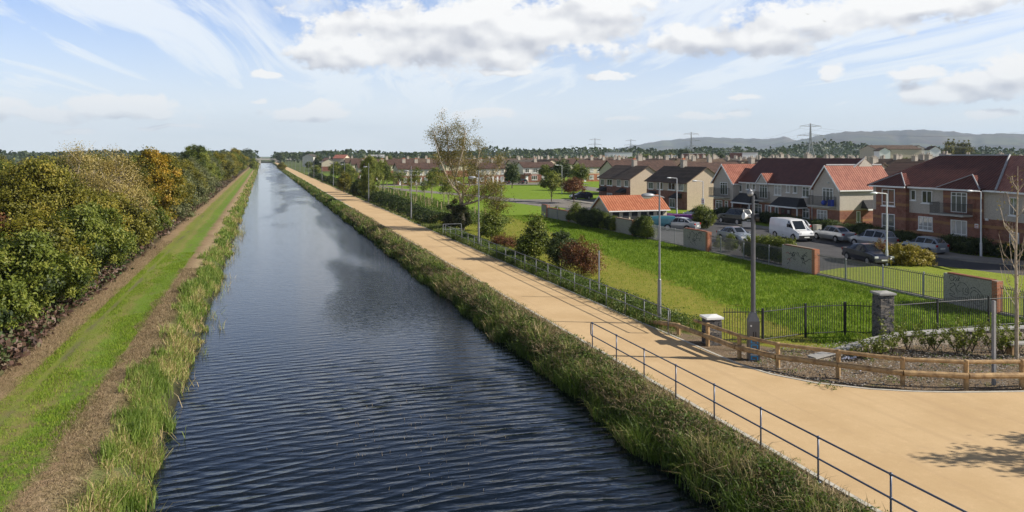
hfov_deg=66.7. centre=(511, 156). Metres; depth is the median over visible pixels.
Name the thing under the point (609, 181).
window
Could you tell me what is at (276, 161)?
bridge
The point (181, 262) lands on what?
towpath grass
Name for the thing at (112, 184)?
bare twigged willow
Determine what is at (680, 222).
parked car
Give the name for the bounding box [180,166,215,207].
hedgerow shrub
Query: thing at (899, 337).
young shrub
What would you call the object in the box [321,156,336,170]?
estate house
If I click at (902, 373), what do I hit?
timber fence
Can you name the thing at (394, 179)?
staked young tree
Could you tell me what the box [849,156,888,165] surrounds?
estate house
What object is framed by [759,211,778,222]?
garden hedge shrub
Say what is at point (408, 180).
staked young tree
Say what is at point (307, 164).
distant tree
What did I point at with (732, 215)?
parked car
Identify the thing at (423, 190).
staked young tree
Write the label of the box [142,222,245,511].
overhanging stems
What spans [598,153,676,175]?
estate house
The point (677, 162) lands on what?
estate house
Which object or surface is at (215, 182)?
hedgerow shrub
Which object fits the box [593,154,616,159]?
estate house
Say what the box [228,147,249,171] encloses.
hedgerow tree
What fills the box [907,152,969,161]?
estate house
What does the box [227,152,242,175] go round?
hedgerow tree
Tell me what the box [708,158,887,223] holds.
apartment building
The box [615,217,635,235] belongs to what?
boundary wall
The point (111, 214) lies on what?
hedgerow shrub
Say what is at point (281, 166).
distant tree
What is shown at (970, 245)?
garden hedge shrub
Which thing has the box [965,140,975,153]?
distant tree
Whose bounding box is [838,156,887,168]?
estate house
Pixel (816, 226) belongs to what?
litter bin
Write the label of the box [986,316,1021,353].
young shrub
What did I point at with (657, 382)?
kerb tufts
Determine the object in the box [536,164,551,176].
park tree
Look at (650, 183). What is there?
window
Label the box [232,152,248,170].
hedgerow tree
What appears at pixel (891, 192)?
window
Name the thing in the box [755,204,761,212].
window
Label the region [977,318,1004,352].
young shrub
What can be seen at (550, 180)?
park tree
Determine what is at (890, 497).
handrail
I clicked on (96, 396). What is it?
dead grass
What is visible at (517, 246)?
wild shrub
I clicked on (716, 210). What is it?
garden hedge shrub
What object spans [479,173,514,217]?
loose tree
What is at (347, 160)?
estate house
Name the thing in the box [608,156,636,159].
estate house
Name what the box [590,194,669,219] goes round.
outbuilding
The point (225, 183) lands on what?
bramble
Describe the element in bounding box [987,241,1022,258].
garden hedge shrub
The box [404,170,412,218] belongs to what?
street lamp
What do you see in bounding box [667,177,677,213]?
street lamp
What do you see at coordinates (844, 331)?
railings
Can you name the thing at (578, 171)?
park tree
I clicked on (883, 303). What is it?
stone pillar
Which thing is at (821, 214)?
window
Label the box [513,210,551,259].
wild shrub
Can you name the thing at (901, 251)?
yellow shrub
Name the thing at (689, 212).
parked car
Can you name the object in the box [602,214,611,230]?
wild shrub
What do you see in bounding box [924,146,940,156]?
school building
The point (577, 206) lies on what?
wild shrub
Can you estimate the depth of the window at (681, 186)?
117.00 m
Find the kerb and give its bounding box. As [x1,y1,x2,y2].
[287,167,1023,511]
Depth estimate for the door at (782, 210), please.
94.22 m
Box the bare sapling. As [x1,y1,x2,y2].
[996,168,1023,358]
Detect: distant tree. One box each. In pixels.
[37,154,53,162]
[83,153,107,171]
[117,152,140,166]
[242,147,253,160]
[248,158,258,169]
[276,151,284,162]
[276,162,286,170]
[291,154,298,162]
[304,161,311,168]
[311,165,320,172]
[312,154,321,166]
[328,161,340,176]
[336,171,352,191]
[338,164,354,171]
[345,168,358,180]
[425,166,443,186]
[503,161,521,187]
[549,155,572,179]
[652,150,664,158]
[673,147,690,157]
[714,152,724,157]
[941,139,955,153]
[949,138,958,153]
[956,140,968,153]
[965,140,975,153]
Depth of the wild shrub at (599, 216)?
85.06 m
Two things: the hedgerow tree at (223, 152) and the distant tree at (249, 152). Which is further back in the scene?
the distant tree at (249, 152)
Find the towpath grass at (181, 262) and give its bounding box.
[0,251,193,511]
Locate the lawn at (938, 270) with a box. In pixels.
[820,265,1023,315]
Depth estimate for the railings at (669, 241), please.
71.66 m
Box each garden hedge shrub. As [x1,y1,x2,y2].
[713,208,721,216]
[717,206,733,213]
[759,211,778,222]
[760,214,778,222]
[810,217,825,227]
[816,217,839,228]
[826,222,842,225]
[838,223,854,227]
[847,223,855,232]
[853,221,872,234]
[856,226,872,234]
[859,225,894,233]
[892,227,911,237]
[896,232,920,241]
[933,233,973,250]
[952,238,964,251]
[959,236,997,254]
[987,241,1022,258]
[1009,243,1023,259]
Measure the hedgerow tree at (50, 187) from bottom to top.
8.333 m
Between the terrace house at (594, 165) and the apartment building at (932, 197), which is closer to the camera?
the apartment building at (932, 197)
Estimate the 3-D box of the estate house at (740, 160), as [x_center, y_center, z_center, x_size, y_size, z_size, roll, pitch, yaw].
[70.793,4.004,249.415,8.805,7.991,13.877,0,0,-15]
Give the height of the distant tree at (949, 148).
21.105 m
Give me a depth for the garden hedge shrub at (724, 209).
100.95 m
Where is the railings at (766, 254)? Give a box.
[709,235,781,266]
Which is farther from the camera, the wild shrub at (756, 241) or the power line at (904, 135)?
the power line at (904, 135)
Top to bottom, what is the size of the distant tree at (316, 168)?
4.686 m
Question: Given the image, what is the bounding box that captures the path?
[275,163,1023,511]
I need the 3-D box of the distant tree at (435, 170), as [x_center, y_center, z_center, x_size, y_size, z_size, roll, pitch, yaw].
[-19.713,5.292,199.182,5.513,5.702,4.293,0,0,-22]
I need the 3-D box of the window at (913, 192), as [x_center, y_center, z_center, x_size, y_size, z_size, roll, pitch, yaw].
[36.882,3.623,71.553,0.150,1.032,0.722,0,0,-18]
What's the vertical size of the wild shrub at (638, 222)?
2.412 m
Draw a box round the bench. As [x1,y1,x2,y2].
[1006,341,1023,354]
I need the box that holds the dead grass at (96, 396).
[0,240,204,511]
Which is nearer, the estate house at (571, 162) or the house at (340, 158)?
the estate house at (571, 162)
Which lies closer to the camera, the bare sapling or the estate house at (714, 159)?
the bare sapling
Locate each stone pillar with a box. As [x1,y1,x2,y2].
[700,314,723,345]
[870,290,896,335]
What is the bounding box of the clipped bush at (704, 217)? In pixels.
[691,204,718,228]
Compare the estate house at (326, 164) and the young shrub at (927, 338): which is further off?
the estate house at (326, 164)
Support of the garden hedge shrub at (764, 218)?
on the ground at (194, 235)
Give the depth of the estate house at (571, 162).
333.14 m
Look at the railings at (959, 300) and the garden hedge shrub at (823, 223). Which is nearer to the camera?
the railings at (959, 300)
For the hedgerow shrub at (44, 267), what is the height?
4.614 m
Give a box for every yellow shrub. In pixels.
[882,246,901,265]
[883,241,925,266]
[899,243,924,265]
[915,248,937,265]
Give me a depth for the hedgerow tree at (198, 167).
138.75 m
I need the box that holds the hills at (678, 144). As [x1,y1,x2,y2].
[589,136,796,155]
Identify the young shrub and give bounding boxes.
[837,342,858,356]
[849,341,868,356]
[855,330,890,353]
[862,326,893,354]
[878,317,907,354]
[889,312,924,350]
[910,321,956,350]
[911,322,945,350]
[940,315,986,354]
[941,320,967,354]
[955,315,990,351]
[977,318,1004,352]
[977,322,1019,355]
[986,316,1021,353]
[1004,324,1023,349]
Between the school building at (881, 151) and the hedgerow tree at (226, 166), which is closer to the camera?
the hedgerow tree at (226, 166)
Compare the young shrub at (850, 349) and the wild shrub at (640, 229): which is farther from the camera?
the wild shrub at (640, 229)
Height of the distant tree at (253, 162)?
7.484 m
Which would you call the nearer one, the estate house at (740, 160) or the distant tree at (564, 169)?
the distant tree at (564, 169)
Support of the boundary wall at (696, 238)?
on the ground at (194, 235)
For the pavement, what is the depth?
60.52 m
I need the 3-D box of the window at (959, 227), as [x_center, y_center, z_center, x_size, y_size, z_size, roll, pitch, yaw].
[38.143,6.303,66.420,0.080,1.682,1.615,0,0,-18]
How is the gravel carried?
on the ground at (194, 235)
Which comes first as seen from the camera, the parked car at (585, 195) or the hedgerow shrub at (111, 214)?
the hedgerow shrub at (111, 214)
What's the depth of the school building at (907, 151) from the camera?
332.82 m
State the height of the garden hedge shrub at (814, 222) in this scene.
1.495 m
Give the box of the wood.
[0,138,1023,162]
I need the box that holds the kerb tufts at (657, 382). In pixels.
[364,214,895,511]
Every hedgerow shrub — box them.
[0,210,106,289]
[0,212,17,236]
[0,226,99,309]
[0,244,45,330]
[0,308,18,361]
[48,204,135,270]
[51,200,142,255]
[92,188,163,246]
[133,187,173,233]
[168,191,199,219]
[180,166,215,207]
[203,167,222,193]
[350,178,364,195]
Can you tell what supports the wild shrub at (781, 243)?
on the ground at (194, 235)
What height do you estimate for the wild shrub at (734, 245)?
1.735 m
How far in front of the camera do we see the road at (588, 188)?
219.03 m
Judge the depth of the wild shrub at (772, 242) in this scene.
58.00 m
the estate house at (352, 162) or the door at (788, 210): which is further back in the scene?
the estate house at (352, 162)
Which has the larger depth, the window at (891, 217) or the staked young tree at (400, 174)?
the staked young tree at (400, 174)
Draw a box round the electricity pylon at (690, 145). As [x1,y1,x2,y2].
[682,132,699,151]
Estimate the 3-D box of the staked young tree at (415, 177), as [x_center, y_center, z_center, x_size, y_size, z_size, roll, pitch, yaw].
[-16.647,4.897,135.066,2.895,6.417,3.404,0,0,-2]
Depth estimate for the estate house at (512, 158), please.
344.26 m
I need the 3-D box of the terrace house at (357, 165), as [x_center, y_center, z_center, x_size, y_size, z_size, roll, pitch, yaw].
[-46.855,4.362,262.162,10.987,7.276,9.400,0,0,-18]
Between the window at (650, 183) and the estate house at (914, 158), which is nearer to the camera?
the window at (650, 183)
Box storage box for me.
[821,200,833,205]
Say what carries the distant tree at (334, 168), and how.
on the ground at (194, 235)
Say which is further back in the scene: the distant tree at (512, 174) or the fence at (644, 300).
the distant tree at (512, 174)
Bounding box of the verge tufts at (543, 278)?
[389,212,702,350]
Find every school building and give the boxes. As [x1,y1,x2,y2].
[302,154,316,166]
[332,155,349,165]
[859,145,921,158]
[874,147,890,158]
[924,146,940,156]
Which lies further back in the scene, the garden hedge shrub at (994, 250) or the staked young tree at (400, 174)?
the staked young tree at (400, 174)
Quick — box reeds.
[55,166,258,511]
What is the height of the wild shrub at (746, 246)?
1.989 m
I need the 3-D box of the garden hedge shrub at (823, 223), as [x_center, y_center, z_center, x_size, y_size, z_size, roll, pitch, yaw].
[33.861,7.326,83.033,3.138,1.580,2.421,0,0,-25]
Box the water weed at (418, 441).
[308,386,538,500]
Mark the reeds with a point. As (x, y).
(134, 428)
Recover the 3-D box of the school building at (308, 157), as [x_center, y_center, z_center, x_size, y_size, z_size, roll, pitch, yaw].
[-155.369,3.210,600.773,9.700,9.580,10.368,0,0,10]
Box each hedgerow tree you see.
[0,155,115,227]
[0,160,20,171]
[65,163,86,178]
[82,160,125,181]
[120,144,197,220]
[146,153,196,199]
[175,160,208,194]
[180,144,227,174]
[180,156,214,190]
[195,152,225,185]
[206,152,224,180]
[211,151,238,180]
[219,150,235,175]
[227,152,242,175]
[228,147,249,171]
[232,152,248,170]
[358,154,385,199]
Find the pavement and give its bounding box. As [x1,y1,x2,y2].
[567,200,1023,266]
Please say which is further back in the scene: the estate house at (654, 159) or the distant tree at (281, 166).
the distant tree at (281, 166)
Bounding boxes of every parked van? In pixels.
[647,214,674,230]
[769,217,814,240]
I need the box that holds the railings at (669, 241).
[637,225,682,245]
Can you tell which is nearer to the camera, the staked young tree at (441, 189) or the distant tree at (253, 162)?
the staked young tree at (441, 189)
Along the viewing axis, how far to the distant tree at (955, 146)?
563.84 m
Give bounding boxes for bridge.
[256,158,291,162]
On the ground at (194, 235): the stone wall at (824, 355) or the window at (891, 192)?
the stone wall at (824, 355)
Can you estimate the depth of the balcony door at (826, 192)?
85.29 m
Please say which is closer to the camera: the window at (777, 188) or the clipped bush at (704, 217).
the clipped bush at (704, 217)
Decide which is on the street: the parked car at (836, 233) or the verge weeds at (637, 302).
the parked car at (836, 233)
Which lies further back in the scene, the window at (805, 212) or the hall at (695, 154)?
the hall at (695, 154)
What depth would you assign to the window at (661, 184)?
123.18 m
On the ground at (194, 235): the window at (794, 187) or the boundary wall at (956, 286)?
the boundary wall at (956, 286)
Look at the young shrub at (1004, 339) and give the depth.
31.25 m
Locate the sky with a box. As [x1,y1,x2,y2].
[0,0,1023,156]
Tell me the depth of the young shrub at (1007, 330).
32.14 m
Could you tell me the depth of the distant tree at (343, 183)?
170.64 m
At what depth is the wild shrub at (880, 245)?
58.42 m
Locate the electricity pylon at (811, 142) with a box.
[797,123,823,154]
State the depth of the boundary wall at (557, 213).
98.67 m
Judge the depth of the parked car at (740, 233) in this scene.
71.84 m
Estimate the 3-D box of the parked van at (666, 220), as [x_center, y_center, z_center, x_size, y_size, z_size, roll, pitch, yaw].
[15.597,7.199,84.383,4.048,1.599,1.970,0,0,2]
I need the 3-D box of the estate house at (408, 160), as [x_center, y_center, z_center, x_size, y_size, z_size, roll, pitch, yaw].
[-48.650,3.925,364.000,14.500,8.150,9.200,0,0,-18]
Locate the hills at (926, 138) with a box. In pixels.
[764,129,1023,156]
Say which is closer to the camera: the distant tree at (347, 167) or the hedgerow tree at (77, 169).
the hedgerow tree at (77, 169)
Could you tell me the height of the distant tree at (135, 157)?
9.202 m
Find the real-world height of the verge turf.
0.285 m
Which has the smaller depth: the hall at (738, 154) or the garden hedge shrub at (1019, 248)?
the garden hedge shrub at (1019, 248)
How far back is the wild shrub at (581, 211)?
89.19 m
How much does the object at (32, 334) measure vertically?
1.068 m
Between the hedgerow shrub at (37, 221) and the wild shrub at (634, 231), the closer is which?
the hedgerow shrub at (37, 221)
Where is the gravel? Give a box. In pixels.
[727,337,1023,389]
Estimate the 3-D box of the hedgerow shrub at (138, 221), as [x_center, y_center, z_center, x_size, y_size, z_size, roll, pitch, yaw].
[-33.245,5.386,64.410,7.838,5.520,7.060,0,0,34]
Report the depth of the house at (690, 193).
117.57 m
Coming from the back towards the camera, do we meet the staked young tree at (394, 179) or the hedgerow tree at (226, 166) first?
the hedgerow tree at (226, 166)
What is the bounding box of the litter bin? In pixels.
[813,224,821,230]
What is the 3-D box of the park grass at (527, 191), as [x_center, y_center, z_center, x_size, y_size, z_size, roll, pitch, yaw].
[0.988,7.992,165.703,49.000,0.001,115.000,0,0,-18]
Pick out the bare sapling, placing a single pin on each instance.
(1016, 276)
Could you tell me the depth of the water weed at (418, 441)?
24.31 m
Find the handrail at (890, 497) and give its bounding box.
[590,322,966,511]
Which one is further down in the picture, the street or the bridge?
the street
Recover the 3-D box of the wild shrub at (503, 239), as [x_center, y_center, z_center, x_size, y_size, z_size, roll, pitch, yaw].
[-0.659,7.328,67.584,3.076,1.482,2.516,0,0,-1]
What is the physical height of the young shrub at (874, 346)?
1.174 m
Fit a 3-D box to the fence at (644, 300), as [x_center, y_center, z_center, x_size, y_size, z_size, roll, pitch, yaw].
[0.209,7.452,56.441,0.140,1.195,45.171,0,0,-18]
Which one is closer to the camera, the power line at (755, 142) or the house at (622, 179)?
the house at (622, 179)
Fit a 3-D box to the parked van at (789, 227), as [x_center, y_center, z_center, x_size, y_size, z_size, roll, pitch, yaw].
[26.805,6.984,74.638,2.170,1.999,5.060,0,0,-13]
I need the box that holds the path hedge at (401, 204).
[308,172,449,224]
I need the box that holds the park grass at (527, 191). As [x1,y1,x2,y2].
[384,185,598,215]
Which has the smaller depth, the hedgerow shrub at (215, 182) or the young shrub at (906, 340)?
the young shrub at (906, 340)
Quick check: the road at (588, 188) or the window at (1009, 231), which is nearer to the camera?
the window at (1009, 231)
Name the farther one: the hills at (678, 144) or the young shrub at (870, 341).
the hills at (678, 144)
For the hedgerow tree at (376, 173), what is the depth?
140.64 m
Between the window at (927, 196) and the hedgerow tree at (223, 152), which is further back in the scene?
the hedgerow tree at (223, 152)
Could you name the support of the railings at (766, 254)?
on the ground at (194, 235)
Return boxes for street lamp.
[363,163,368,201]
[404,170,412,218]
[468,170,481,243]
[641,182,663,316]
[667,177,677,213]
[870,192,887,265]
[966,190,981,255]
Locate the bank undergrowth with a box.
[293,177,489,298]
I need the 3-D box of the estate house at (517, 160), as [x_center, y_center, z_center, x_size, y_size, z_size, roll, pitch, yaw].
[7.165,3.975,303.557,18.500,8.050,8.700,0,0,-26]
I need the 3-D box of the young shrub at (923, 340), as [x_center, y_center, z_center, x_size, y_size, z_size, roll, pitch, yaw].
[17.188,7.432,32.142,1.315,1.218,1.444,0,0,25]
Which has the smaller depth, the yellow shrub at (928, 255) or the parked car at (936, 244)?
the yellow shrub at (928, 255)
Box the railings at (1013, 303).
[999,285,1023,318]
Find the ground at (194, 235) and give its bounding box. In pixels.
[0,157,1023,511]
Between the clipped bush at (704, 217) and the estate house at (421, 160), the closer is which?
the clipped bush at (704, 217)
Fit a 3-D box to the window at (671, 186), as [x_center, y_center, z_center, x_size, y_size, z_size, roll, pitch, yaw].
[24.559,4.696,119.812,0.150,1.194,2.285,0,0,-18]
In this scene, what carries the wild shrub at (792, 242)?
on the ground at (194, 235)
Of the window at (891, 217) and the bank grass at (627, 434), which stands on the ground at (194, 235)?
the bank grass at (627, 434)
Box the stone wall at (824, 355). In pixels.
[807,325,1023,359]
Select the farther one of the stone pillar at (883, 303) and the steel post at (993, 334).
the stone pillar at (883, 303)
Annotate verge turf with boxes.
[298,171,426,224]
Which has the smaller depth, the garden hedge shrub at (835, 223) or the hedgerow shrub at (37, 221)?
the hedgerow shrub at (37, 221)
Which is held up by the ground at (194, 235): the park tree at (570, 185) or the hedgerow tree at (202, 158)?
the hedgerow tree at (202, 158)
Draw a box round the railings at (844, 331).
[723,301,871,343]
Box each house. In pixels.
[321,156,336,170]
[345,156,365,163]
[349,159,365,170]
[355,158,390,179]
[373,156,406,176]
[393,158,439,184]
[406,156,413,162]
[418,155,441,162]
[439,158,476,176]
[468,158,504,183]
[501,156,523,161]
[505,156,542,176]
[515,157,553,181]
[531,155,564,180]
[554,157,575,174]
[571,156,620,181]
[584,155,601,159]
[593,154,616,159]
[597,158,655,194]
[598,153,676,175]
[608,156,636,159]
[644,158,715,209]
[645,155,662,159]
[663,154,683,159]
[664,155,704,165]
[675,153,725,161]
[678,156,737,172]
[725,156,746,162]
[738,156,780,163]
[745,155,775,162]
[778,152,809,157]
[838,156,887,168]
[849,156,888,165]
[878,153,923,164]
[884,151,947,175]
[897,154,917,161]
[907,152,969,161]
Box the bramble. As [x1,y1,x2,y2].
[96,175,238,267]
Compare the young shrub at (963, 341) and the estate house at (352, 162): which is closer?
the young shrub at (963, 341)
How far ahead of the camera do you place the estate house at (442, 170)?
299.73 m
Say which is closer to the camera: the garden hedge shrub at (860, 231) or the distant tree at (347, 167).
the garden hedge shrub at (860, 231)
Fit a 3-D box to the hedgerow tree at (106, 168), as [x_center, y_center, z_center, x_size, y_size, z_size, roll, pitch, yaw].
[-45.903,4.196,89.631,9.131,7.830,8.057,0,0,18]
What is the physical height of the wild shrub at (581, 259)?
2.841 m
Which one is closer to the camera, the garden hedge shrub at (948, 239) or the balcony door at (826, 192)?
the garden hedge shrub at (948, 239)
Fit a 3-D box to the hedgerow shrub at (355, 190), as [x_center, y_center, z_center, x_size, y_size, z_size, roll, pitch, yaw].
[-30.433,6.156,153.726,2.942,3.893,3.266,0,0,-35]
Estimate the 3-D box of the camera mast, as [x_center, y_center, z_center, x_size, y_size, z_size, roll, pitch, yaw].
[9.375,4.584,30.555,0.671,6.832,0.435,0,0,6]
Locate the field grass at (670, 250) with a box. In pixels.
[435,214,1023,349]
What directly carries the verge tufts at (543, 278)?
on the path
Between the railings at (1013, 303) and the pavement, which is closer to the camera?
the railings at (1013, 303)
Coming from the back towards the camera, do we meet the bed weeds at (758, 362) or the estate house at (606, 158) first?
the estate house at (606, 158)
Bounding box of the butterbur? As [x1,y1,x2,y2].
[0,262,130,375]
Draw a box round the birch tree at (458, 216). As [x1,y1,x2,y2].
[422,109,510,230]
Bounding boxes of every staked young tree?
[389,170,397,190]
[394,169,406,191]
[405,175,416,196]
[408,166,423,198]
[419,179,429,200]
[423,171,439,197]
[437,179,448,202]
[440,174,453,203]
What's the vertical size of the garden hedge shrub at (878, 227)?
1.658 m
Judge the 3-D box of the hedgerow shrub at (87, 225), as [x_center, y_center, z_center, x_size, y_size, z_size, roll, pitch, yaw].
[-29.465,5.643,51.881,8.074,5.016,6.798,0,0,-18]
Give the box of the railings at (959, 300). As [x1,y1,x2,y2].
[894,294,1023,331]
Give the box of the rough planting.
[372,187,517,223]
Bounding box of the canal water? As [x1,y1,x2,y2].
[142,163,725,511]
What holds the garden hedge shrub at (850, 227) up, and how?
on the ground at (194, 235)
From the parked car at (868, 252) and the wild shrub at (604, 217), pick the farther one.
the wild shrub at (604, 217)
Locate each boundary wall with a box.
[541,204,549,216]
[547,205,567,220]
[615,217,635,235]
[683,228,711,251]
[782,244,819,274]
[943,272,1002,313]
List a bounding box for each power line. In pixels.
[685,128,820,153]
[801,128,1016,155]
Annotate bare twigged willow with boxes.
[36,140,137,212]
[59,145,169,219]
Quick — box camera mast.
[742,186,759,360]
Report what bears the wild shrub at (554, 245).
on the ground at (194, 235)
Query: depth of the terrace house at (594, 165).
247.19 m
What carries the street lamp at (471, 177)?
on the ground at (194, 235)
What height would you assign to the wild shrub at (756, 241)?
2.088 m
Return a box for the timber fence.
[648,319,1023,389]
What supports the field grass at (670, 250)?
on the ground at (194, 235)
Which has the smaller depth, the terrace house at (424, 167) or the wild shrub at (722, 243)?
the wild shrub at (722, 243)
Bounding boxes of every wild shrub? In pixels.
[476,207,508,239]
[488,232,517,248]
[512,232,531,255]
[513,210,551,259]
[543,228,576,267]
[558,235,608,275]
[566,201,582,221]
[575,207,587,225]
[579,210,590,225]
[583,207,600,227]
[590,210,605,228]
[598,211,609,229]
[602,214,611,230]
[608,215,616,230]
[630,216,646,236]
[632,215,657,237]
[635,221,644,238]
[636,215,657,238]
[712,235,724,247]
[722,232,738,250]
[739,234,750,255]
[746,234,763,259]
[750,233,769,259]
[755,234,772,260]
[758,234,782,260]
[769,235,784,263]
[771,238,787,264]
[777,236,797,260]
[868,238,892,263]
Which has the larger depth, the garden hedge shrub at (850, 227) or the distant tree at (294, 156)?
the distant tree at (294, 156)
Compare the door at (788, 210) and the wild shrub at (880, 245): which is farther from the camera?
the door at (788, 210)
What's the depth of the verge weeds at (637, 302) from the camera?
47.23 m
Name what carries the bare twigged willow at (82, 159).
on the ground at (194, 235)
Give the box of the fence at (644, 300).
[445,225,669,332]
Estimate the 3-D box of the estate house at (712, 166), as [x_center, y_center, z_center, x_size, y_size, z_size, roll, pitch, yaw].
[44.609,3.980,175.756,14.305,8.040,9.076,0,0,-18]
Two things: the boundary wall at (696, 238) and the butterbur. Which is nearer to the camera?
the butterbur
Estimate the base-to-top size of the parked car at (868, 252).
1.419 m
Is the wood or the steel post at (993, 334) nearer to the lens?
the steel post at (993, 334)
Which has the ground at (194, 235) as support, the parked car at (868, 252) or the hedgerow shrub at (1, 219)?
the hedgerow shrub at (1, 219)
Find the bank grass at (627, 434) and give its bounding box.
[281,169,878,511]
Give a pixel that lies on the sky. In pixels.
(266, 77)
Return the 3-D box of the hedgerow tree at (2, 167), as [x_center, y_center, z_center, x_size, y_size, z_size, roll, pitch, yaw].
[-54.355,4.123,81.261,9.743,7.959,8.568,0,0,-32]
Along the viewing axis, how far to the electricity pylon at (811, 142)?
519.75 m
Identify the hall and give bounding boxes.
[604,152,632,157]
[682,153,705,157]
[730,152,741,157]
[742,152,757,157]
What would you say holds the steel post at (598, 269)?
on the ground at (194, 235)
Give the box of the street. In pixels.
[561,207,1023,274]
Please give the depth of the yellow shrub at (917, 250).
56.49 m
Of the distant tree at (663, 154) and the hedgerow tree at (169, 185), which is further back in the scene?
the distant tree at (663, 154)
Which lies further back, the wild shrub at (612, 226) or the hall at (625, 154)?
the hall at (625, 154)
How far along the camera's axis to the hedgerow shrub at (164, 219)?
77.10 m
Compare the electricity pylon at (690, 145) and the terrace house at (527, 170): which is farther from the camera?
the electricity pylon at (690, 145)
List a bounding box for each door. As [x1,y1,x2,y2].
[720,182,727,194]
[759,185,767,197]
[780,207,785,214]
[786,208,790,215]
[822,188,833,203]
[951,192,966,212]
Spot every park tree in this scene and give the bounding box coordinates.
[377,159,392,187]
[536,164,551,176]
[536,170,565,201]
[560,176,587,200]
[568,163,592,180]
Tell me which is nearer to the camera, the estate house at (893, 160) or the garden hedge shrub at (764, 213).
the garden hedge shrub at (764, 213)
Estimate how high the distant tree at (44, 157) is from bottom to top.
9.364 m
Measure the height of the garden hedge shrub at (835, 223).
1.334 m
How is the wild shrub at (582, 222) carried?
on the ground at (194, 235)
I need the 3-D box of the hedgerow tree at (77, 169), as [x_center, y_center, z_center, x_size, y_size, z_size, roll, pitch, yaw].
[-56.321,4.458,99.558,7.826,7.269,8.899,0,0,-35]
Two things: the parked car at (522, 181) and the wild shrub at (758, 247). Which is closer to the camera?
the wild shrub at (758, 247)
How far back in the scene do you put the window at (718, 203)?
105.75 m
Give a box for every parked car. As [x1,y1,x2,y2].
[518,179,527,183]
[569,191,592,198]
[661,217,700,229]
[683,208,694,214]
[716,226,750,243]
[717,208,751,223]
[813,225,856,242]
[842,243,894,264]
[848,229,898,245]
[898,236,948,253]
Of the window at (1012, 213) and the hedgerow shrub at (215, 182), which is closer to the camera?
the window at (1012, 213)
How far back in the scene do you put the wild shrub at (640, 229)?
75.33 m
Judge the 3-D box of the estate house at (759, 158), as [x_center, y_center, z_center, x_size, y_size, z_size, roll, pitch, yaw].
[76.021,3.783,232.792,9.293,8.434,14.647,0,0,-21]
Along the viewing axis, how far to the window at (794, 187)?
92.00 m
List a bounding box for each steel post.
[598,251,599,289]
[991,300,995,384]
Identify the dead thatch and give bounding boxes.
[342,208,885,511]
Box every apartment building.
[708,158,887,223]
[867,154,1023,254]
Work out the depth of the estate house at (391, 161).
303.16 m
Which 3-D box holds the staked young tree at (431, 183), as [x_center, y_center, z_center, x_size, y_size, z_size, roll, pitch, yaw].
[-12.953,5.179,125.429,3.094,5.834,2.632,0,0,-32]
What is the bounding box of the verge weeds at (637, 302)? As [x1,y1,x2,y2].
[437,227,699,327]
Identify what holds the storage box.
on the apartment building at (792, 187)
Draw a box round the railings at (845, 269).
[816,254,942,300]
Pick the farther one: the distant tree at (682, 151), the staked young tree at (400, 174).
the distant tree at (682, 151)
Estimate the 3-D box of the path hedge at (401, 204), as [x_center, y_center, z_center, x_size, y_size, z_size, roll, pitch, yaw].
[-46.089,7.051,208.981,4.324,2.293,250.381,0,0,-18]
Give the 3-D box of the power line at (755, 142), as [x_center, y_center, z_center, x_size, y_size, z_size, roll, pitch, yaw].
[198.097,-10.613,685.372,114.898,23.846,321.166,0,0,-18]
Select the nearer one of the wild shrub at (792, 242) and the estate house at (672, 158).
the wild shrub at (792, 242)
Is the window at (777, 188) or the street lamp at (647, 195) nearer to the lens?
the street lamp at (647, 195)
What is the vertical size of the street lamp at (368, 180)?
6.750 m
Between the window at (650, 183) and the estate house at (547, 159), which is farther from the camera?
the estate house at (547, 159)
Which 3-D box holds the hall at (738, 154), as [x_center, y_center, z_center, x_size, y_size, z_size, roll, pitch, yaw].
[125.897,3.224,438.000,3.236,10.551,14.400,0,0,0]
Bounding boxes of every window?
[606,179,611,185]
[649,182,653,189]
[656,182,662,189]
[668,183,675,190]
[669,198,674,207]
[679,184,683,191]
[715,200,721,208]
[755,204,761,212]
[773,185,781,195]
[785,185,789,192]
[792,186,797,193]
[801,187,809,197]
[802,209,808,218]
[817,209,826,219]
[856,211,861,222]
[881,189,895,206]
[882,213,894,229]
[909,190,916,200]
[917,216,933,231]
[920,190,932,203]
[951,219,966,239]
[1008,197,1018,216]
[1009,231,1018,243]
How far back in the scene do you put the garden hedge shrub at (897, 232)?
70.46 m
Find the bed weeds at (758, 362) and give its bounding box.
[755,337,1022,389]
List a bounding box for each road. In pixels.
[376,182,598,191]
[380,186,595,207]

